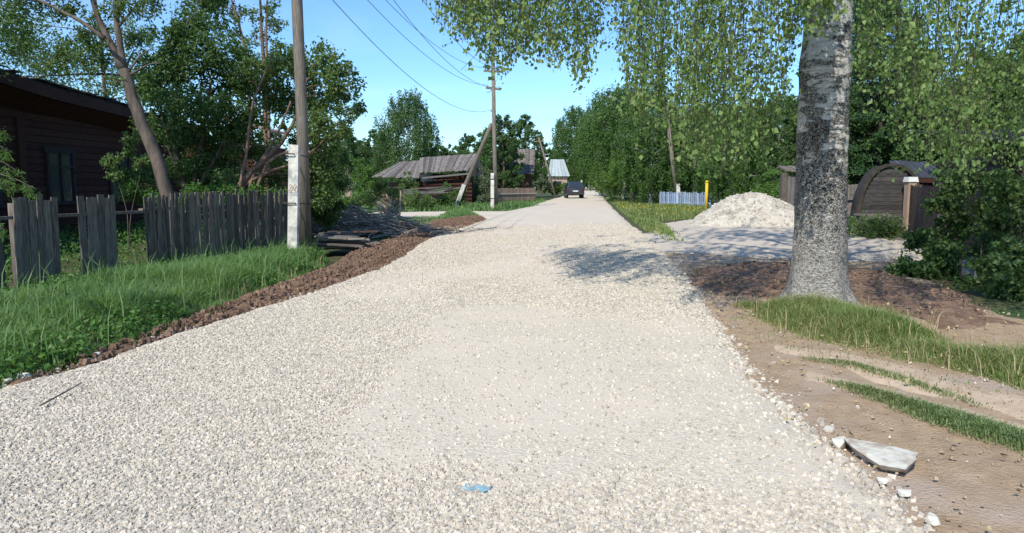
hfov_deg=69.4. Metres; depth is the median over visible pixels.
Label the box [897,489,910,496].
loose stone
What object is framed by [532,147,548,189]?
distant tree
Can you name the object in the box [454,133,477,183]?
distant tree
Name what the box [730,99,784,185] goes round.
broadleaf tree
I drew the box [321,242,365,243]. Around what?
old board
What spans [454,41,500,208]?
utility pole
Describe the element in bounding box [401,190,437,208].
leafy bush
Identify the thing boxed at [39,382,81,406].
stick
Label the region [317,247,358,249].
old board
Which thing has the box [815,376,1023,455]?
grass strip
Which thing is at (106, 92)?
garden tree
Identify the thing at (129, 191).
lilac bush
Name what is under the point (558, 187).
leafy bush
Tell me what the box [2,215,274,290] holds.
undergrowth
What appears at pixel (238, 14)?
garden tree
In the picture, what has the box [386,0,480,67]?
overhead wire
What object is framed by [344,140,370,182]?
distant tree
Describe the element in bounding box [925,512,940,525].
loose stone
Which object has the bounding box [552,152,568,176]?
broadleaf tree
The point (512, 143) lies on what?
broadleaf tree
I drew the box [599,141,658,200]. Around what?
leafy bush
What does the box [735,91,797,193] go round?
birch tree
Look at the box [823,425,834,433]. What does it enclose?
loose stone
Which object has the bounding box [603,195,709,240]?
verge grass
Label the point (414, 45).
overhead wire
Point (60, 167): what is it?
window
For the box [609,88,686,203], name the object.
birch tree
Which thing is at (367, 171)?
leafy bush
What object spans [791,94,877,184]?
broadleaf tree
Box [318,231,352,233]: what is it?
old board
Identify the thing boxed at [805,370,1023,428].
worn track
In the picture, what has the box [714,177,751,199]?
leafy bush
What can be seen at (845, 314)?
verge grass
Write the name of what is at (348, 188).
flowering bush
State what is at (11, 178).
leafy bush
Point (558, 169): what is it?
house
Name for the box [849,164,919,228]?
arched cellar
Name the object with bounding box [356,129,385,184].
broadleaf tree
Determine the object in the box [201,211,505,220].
side road
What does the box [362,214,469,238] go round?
verge grass
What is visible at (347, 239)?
old board
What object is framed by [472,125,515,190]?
broadleaf tree
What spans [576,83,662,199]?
birch tree
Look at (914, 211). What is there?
brown board fence
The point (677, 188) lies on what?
utility pole
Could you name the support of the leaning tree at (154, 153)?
on the ground at (1014, 309)
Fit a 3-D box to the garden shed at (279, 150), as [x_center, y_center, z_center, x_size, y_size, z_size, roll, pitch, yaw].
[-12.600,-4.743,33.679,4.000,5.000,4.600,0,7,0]
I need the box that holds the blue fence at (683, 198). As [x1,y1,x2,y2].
[659,191,710,207]
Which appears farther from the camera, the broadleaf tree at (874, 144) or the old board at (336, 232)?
the broadleaf tree at (874, 144)
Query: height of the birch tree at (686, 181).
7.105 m
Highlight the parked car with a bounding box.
[563,180,583,197]
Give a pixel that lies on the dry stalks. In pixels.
(955, 339)
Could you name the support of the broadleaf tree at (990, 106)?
on the ground at (1014, 309)
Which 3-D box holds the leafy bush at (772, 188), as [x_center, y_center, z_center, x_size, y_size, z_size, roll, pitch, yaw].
[10.730,-2.962,30.754,2.371,2.342,2.130,0,7,0]
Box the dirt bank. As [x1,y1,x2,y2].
[8,220,472,385]
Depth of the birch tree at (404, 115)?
69.92 m
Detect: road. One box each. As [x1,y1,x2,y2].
[0,187,914,532]
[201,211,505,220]
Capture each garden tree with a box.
[0,0,158,111]
[107,0,263,241]
[177,0,288,216]
[207,36,367,228]
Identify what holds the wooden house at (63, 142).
on the ground at (1014, 309)
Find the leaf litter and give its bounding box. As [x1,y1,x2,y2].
[49,221,1023,530]
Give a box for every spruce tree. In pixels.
[848,0,896,184]
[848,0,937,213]
[850,16,941,183]
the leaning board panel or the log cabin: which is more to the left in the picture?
the leaning board panel
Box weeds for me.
[0,241,329,388]
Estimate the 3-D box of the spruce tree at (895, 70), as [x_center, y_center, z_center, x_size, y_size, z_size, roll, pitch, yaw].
[18.869,-7.278,35.629,5.170,9.793,5.434,-4,7,-29]
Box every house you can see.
[0,64,200,245]
[372,153,482,204]
[506,149,534,187]
[547,159,569,192]
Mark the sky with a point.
(542, 93)
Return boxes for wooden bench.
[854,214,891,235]
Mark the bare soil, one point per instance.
(901, 298)
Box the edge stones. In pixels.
[1,234,938,532]
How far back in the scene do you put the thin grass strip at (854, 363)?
6.14 m
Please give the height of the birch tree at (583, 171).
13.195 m
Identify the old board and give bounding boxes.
[313,234,359,237]
[313,246,356,247]
[314,235,346,239]
[314,237,365,240]
[315,242,364,246]
[317,245,347,246]
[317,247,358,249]
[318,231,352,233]
[318,241,370,242]
[319,238,369,240]
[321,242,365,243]
[327,230,377,232]
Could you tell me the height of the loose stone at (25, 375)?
0.074 m
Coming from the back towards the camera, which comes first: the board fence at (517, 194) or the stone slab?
the board fence at (517, 194)
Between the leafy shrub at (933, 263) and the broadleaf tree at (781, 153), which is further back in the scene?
the broadleaf tree at (781, 153)
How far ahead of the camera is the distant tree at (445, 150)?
148.37 m
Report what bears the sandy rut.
on the dirt path
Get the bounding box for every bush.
[99,131,151,254]
[115,179,287,225]
[310,151,350,240]
[338,184,376,210]
[339,173,360,203]
[345,175,406,218]
[347,154,377,189]
[398,171,419,195]
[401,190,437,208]
[432,181,466,206]
[467,166,498,196]
[473,184,490,202]
[532,174,550,197]
[548,180,563,194]
[588,179,629,195]
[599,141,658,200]
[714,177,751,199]
[740,168,788,198]
[847,209,910,240]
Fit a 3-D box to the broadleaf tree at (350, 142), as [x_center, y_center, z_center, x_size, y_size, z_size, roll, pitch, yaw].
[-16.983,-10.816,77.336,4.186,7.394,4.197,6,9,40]
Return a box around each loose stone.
[2,377,12,383]
[16,372,31,378]
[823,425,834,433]
[831,436,846,448]
[877,477,887,483]
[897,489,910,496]
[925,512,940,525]
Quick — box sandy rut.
[774,345,1023,420]
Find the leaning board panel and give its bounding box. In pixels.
[847,184,857,222]
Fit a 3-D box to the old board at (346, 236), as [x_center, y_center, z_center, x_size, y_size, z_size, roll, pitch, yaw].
[-3.953,-0.683,16.657,1.015,0.066,0.190,1,7,7]
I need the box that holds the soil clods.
[27,215,486,378]
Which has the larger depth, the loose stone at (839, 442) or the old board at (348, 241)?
the old board at (348, 241)
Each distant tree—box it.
[254,118,288,159]
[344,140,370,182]
[435,143,456,173]
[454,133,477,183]
[466,145,490,192]
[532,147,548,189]
[533,147,552,186]
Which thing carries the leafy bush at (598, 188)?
on the ground at (1014, 309)
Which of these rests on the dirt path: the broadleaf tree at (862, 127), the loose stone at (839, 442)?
the loose stone at (839, 442)
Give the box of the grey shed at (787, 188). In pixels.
[778,165,795,205]
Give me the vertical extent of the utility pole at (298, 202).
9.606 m
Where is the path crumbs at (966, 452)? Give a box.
[657,243,1023,532]
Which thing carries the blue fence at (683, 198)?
on the ground at (1014, 309)
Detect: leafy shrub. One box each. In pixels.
[883,216,982,280]
[920,162,1011,289]
[962,166,1023,302]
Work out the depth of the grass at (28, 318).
9.14 m
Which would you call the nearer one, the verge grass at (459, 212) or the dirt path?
the dirt path
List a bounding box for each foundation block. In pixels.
[952,260,967,268]
[959,268,970,276]
[970,268,981,281]
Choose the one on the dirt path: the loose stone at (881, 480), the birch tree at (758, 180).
the loose stone at (881, 480)
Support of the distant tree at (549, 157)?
on the ground at (1014, 309)
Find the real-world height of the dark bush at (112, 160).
2.923 m
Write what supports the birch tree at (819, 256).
on the ground at (1014, 309)
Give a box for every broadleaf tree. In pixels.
[337,129,369,182]
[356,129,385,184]
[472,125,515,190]
[480,113,525,187]
[509,114,550,186]
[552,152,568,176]
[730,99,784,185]
[757,94,797,187]
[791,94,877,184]
[859,47,961,170]
[931,50,1016,184]
[973,26,1023,154]
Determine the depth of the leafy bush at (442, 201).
45.63 m
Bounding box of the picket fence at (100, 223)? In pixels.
[0,190,287,292]
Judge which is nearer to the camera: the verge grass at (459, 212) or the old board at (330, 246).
the old board at (330, 246)
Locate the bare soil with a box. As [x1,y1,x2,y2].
[688,262,1022,328]
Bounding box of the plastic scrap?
[460,483,492,491]
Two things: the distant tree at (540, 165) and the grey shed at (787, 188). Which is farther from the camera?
the distant tree at (540, 165)
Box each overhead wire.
[333,0,488,111]
[368,0,479,84]
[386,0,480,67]
[394,1,487,86]
[423,1,484,64]
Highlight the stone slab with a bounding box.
[844,438,917,472]
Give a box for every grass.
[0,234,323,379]
[0,242,326,387]
[343,196,547,211]
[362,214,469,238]
[440,208,477,217]
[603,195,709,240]
[726,289,1023,389]
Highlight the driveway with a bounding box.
[644,219,922,261]
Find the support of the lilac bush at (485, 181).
on the ground at (1014, 309)
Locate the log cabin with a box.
[917,129,1023,253]
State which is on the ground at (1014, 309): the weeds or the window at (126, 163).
the weeds
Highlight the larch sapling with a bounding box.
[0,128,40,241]
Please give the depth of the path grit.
6.18 m
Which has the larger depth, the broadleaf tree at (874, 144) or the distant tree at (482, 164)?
the distant tree at (482, 164)
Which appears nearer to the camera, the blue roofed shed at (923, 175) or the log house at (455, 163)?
the blue roofed shed at (923, 175)
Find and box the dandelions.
[619,202,706,213]
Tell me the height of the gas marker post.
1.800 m
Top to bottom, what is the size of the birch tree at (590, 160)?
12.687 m
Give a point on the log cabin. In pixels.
(990, 167)
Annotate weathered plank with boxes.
[403,192,447,193]
[421,187,451,192]
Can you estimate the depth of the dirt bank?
9.40 m
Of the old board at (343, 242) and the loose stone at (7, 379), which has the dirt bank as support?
the loose stone at (7, 379)
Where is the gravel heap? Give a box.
[684,191,793,226]
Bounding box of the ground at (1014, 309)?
[0,185,1023,385]
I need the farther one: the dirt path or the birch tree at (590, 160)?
the birch tree at (590, 160)
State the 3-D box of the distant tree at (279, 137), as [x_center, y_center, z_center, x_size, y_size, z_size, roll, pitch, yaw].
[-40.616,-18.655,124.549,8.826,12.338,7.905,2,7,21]
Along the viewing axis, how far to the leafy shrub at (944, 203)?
13.36 m
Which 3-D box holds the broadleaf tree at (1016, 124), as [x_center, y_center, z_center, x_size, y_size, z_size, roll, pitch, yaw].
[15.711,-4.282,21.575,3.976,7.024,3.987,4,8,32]
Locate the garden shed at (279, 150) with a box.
[185,109,289,218]
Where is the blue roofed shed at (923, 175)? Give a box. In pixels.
[875,160,937,225]
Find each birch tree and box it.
[370,86,444,182]
[422,0,1023,307]
[548,105,586,181]
[567,108,597,189]
[568,86,637,195]
[575,139,595,190]
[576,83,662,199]
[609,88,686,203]
[657,105,729,201]
[691,106,762,203]
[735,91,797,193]
[906,71,1019,162]
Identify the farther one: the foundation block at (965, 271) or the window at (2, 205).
the window at (2, 205)
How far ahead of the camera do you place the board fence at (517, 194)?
57.68 m
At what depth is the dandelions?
41.92 m
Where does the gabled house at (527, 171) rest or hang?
on the ground at (1014, 309)
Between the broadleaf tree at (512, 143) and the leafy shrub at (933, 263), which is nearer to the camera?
the leafy shrub at (933, 263)
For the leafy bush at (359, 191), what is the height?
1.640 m
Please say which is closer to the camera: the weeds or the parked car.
the weeds
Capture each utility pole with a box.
[280,0,311,252]
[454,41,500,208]
[533,137,556,197]
[665,107,679,203]
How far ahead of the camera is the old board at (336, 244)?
16.37 m
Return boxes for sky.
[0,0,1023,178]
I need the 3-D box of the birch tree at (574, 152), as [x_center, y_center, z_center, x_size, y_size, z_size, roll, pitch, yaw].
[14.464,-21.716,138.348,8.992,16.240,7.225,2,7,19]
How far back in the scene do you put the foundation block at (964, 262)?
13.61 m
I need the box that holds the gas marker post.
[705,180,708,207]
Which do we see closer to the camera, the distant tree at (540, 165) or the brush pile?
the brush pile
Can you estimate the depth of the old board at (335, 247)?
16.56 m
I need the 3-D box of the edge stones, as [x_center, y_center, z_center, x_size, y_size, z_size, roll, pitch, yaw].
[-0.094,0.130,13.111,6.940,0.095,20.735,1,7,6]
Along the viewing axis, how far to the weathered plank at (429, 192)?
44.75 m
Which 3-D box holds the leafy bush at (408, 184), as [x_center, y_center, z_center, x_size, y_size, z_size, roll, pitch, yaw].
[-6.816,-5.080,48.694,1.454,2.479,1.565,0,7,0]
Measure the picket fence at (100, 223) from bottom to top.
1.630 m
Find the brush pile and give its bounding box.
[225,203,481,237]
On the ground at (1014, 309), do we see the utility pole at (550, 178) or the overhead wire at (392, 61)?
the utility pole at (550, 178)
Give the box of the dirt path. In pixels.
[665,252,1023,532]
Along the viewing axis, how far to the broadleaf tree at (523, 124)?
78.23 m
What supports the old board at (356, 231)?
on the old board
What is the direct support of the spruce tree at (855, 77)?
on the ground at (1014, 309)
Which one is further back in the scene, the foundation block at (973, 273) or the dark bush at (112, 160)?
the dark bush at (112, 160)
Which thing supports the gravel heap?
on the ground at (1014, 309)
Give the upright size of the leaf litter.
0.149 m
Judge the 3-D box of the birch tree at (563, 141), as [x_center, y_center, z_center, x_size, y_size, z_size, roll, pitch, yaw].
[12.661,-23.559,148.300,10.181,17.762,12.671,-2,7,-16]
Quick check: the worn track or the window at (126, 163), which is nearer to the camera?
the worn track
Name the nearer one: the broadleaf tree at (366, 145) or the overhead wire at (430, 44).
the overhead wire at (430, 44)
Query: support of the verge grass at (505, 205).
on the ground at (1014, 309)
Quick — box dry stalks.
[6,250,1022,387]
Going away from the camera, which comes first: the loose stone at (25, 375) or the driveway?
the loose stone at (25, 375)
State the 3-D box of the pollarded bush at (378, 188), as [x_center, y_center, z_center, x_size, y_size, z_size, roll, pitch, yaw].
[-5.950,-3.015,32.103,2.800,1.877,1.570,0,7,0]
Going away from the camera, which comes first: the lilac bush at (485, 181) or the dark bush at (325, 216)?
the dark bush at (325, 216)
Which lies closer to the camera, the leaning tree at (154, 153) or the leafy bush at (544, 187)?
the leaning tree at (154, 153)
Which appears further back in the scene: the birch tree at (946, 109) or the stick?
the birch tree at (946, 109)
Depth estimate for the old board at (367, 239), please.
16.55 m
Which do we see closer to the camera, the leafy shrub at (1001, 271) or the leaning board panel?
the leafy shrub at (1001, 271)
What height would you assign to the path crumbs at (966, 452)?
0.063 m
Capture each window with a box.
[0,143,5,207]
[42,146,76,204]
[106,151,132,201]
[420,174,432,181]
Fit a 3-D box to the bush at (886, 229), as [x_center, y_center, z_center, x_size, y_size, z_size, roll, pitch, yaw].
[10.549,-1.012,21.409,2.337,1.238,1.996,-3,7,-23]
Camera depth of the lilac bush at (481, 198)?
52.62 m
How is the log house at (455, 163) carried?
on the ground at (1014, 309)
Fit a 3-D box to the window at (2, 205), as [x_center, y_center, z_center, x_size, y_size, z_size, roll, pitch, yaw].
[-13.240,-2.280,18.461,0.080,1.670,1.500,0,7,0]
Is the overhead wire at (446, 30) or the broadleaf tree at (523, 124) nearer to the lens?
the overhead wire at (446, 30)
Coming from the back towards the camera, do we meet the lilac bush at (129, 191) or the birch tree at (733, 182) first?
the birch tree at (733, 182)
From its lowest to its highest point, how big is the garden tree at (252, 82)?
5.262 m
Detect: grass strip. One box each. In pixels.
[799,356,992,409]
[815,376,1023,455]
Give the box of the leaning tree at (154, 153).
[0,0,186,253]
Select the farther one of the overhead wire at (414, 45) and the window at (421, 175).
the window at (421, 175)
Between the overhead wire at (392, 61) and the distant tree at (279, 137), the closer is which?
the overhead wire at (392, 61)
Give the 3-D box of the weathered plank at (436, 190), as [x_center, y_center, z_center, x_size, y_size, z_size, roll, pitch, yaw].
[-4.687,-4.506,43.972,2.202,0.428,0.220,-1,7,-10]
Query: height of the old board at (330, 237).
0.083 m
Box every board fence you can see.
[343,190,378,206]
[498,187,536,201]
[902,177,981,251]
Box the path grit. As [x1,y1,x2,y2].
[665,251,1021,515]

